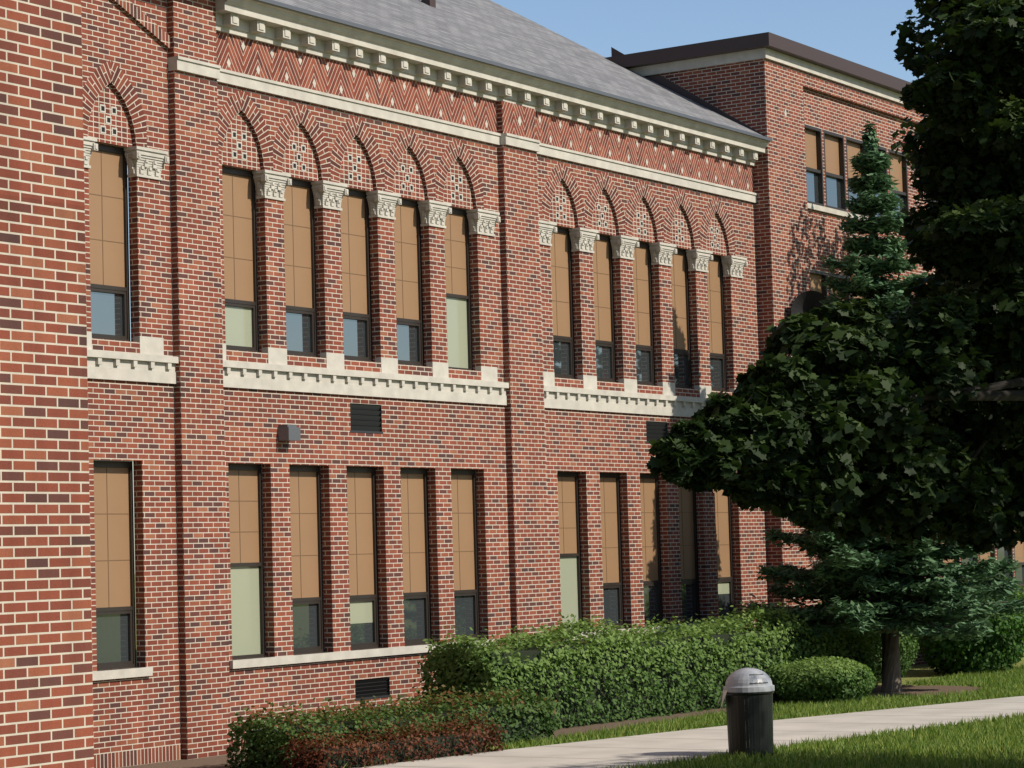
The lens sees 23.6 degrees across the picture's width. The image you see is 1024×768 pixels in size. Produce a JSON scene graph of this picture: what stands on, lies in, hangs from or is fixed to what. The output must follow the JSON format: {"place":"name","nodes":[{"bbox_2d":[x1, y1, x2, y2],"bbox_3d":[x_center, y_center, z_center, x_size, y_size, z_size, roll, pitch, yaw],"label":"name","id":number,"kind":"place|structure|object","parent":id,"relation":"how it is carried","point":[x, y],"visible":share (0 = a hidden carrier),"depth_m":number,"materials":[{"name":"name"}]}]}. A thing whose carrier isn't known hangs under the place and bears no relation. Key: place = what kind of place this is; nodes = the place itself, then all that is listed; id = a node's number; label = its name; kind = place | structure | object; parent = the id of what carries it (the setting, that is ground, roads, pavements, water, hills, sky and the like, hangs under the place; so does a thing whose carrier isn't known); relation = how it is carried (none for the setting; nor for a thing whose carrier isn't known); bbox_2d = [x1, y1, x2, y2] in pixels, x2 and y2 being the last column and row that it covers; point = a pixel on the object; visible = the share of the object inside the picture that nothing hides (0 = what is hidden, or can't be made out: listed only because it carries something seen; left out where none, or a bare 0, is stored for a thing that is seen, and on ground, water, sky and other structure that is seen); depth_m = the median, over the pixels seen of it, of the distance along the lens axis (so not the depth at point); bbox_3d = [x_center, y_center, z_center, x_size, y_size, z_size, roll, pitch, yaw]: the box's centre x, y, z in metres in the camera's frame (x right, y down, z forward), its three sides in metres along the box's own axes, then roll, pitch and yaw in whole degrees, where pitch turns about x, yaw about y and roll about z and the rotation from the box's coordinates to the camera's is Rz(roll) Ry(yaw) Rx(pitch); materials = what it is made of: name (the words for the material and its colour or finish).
{"place":"outdoors","nodes":[
{"label":"outdoors","id":0,"kind":"place"},
{"bbox_2d":[0,0,1023,767],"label":"building","id":1,"kind":"structure","parent":0,"point":[180,444],"depth_m":34.42,"materials":[{"name":"red brick"}]},
{"bbox_2d":[94,0,245,767],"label":"building soldier course","id":2,"kind":"object","parent":1,"relation":"attached to","point":[139,756],"visible":0.35,"depth_m":31.25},
{"bbox_2d":[88,82,726,255],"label":"arch infill panels","id":3,"kind":"object","parent":1,"relation":"attached to","point":[108,97],"visible":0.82,"depth_m":35.81,"materials":[{"name":"red brick"}]},
{"bbox_2d":[83,60,734,255],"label":"brick arches","id":4,"kind":"structure","parent":1,"relation":"attached to","point":[105,74],"depth_m":36.30,"materials":[{"name":"brick"}]},
{"bbox_2d":[89,151,729,606],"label":"tan building lines","id":5,"kind":"object","parent":1,"relation":"attached to","point":[299,513],"visible":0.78,"depth_m":36.34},
{"bbox_2d":[101,106,829,695],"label":"dark building interior","id":6,"kind":"object","parent":1,"relation":"attached to","point":[803,302],"visible":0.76,"depth_m":41.34,"materials":[{"name":"black"}]},
{"bbox_2d":[225,297,728,655],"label":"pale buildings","id":7,"kind":"structure","parent":1,"relation":"attached to","point":[245,609],"depth_m":33.52,"materials":[{"name":"beige"}]},
{"bbox_2d":[216,31,753,191],"bbox_3d":[0.289,-4.177,39.475,0.110,0.520,15.750,-4,-5,33],"label":"frieze","id":8,"kind":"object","parent":1,"relation":"attached to","point":[251,57],"visible":1,"depth_m":37.91,"materials":[{"name":"red brick"}]},
{"bbox_2d":[91,150,903,387],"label":"window panes","id":9,"kind":"structure","parent":1,"relation":"attached to","point":[106,314],"depth_m":36.65,"materials":[{"name":"blue glass"}]},
{"bbox_2d":[350,403,667,700],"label":"wall vents","id":10,"kind":"object","parent":1,"relation":"attached to","point":[655,427],"visible":0.57,"depth_m":35.38,"materials":[{"name":"black metal"}]},
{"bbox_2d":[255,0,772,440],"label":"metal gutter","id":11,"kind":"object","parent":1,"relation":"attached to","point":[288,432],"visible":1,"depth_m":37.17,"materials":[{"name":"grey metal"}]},
{"bbox_2d":[274,0,762,135],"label":"building roof shingles","id":12,"kind":"object","parent":1,"relation":"attached to","point":[490,30],"visible":1,"depth_m":42.46,"materials":[{"name":"grey"}]},
{"bbox_2d":[88,129,1023,607],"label":"window blinds","id":13,"kind":"object","parent":1,"relation":"attached to","point":[108,267],"visible":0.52,"depth_m":35.68,"materials":[{"name":"beige fabric"}]},
{"bbox_2d":[90,124,1023,669],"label":"window frames","id":14,"kind":"structure","parent":1,"relation":"attached to","point":[130,610],"depth_m":36.69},
{"bbox_2d":[96,547,1023,662],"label":"window panes","id":15,"kind":"structure","parent":1,"relation":"attached to","point":[112,636],"depth_m":36.29,"materials":[{"name":"grey glass"}]},
{"bbox_2d":[421,0,1023,592],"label":"roof fascia","id":16,"kind":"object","parent":1,"relation":"attached to","point":[791,48],"visible":0.19,"depth_m":47.04,"materials":[{"name":"metal"}]},
{"bbox_2d":[96,0,943,567],"label":"sky","id":17,"kind":"structure","parent":0,"point":[857,31],"materials":[{"name":"blue"}]},
{"bbox_2d":[107,590,1023,767],"bbox_3d":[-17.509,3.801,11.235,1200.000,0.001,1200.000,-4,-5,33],"label":"ground","id":18,"kind":"structure","parent":0,"point":[913,673],"depth_m":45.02,"materials":[{"name":"green plant"}]},
{"bbox_2d":[277,703,506,767],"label":"barberry hedge","id":19,"kind":"object","parent":18,"relation":"on","point":[390,737],"depth_m":29.98,"materials":[{"name":"red plant"}]},
{"bbox_2d":[224,682,560,767],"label":"low hedge","id":20,"kind":"object","parent":18,"relation":"on","point":[516,700],"depth_m":30.94,"materials":[{"name":"green plant"}]},
{"bbox_2d":[119,685,907,767],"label":"planting bed soil","id":21,"kind":"structure","parent":18,"relation":"on","point":[219,761],"depth_m":33.81,"materials":[{"name":"brown soil"}]},
{"bbox_2d":[413,601,878,729],"bbox_3d":[2.489,4.364,38.554,1.636,1.742,11.201,-5,-5,36],"label":"hedge","id":22,"kind":"object","parent":18,"relation":"on","point":[611,636],"depth_m":36.66,"materials":[{"name":"green plant"}]},
{"bbox_2d":[726,691,773,756],"bbox_3d":[2.881,4.096,29.645,0.610,0.800,0.610,-4,-5,33],"label":"trash can","id":23,"kind":"object","parent":18,"relation":"on","point":[750,722],"visible":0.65,"depth_m":29.41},
{"bbox_2d":[718,690,726,709],"bbox_3d":[2.545,3.828,29.658,0.112,0.244,0.357,-2,-4,0],"label":"trash bag","id":24,"kind":"object","parent":23,"relation":"hanging from","point":[724,692],"visible":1,"depth_m":29.59,"materials":[{"name":"white plastic"}]},
{"bbox_2d":[723,668,774,692],"bbox_3d":[2.866,3.578,29.681,0.620,0.280,0.620,-4,-5,33],"label":"trash can lid","id":25,"kind":"object","parent":23,"relation":"on","point":[739,681],"visible":0.97,"depth_m":29.47,"materials":[{"name":"silver metal"}]},
{"bbox_2d":[749,674,767,683],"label":"trash can slots","id":26,"kind":"object","parent":25,"relation":"attached to","point":[756,682],"visible":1,"depth_m":29.46,"materials":[{"name":"grey metal"}]},
{"bbox_2d":[766,655,876,703],"bbox_3d":[4.978,4.745,39.442,1.754,0.762,1.983,-4,-5,33],"label":"small shrub","id":27,"kind":"object","parent":18,"relation":"on","point":[823,672],"depth_m":38.87,"materials":[{"name":"green plant"}]},
{"bbox_2d":[645,0,1023,553],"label":"maple tree","id":28,"kind":"object","parent":18,"relation":"on","point":[846,364],"depth_m":19.77,"materials":[{"name":"green plant"}]},
{"bbox_2d":[819,602,918,681],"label":"shrub","id":29,"kind":"object","parent":18,"relation":"on","point":[908,642],"depth_m":44.44,"materials":[{"name":"green plant"}]},
{"bbox_2d":[742,121,1023,691],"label":"spruce tree","id":30,"kind":"object","parent":18,"relation":"on","point":[890,585],"depth_m":41.27,"materials":[{"name":"green plant"}]},
{"bbox_2d":[859,686,980,697],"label":"mulch bed","id":31,"kind":"object","parent":18,"relation":"on","point":[916,690],"visible":0.46,"depth_m":41.76,"materials":[{"name":"brown soil"}]},
{"bbox_2d":[890,105,1022,550],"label":"tree","id":32,"kind":"object","parent":18,"relation":"on","point":[910,124],"depth_m":46.41,"materials":[{"name":"green plant"}]},
{"bbox_2d":[917,595,1023,674],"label":"shrub","id":33,"kind":"object","parent":18,"relation":"on","point":[1004,642],"depth_m":46.05,"materials":[{"name":"green plant"}]},
{"bbox_2d":[960,574,1023,661],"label":"shrub","id":34,"kind":"object","parent":18,"relation":"on","point":[1017,595],"visible":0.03,"depth_m":50.06,"materials":[{"name":"green plant"}]},
{"bbox_2d":[357,696,1023,767],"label":"sidewalk","id":35,"kind":"structure","parent":0,"point":[632,750],"depth_m":32.01,"materials":[{"name":"concrete"}]}
]}

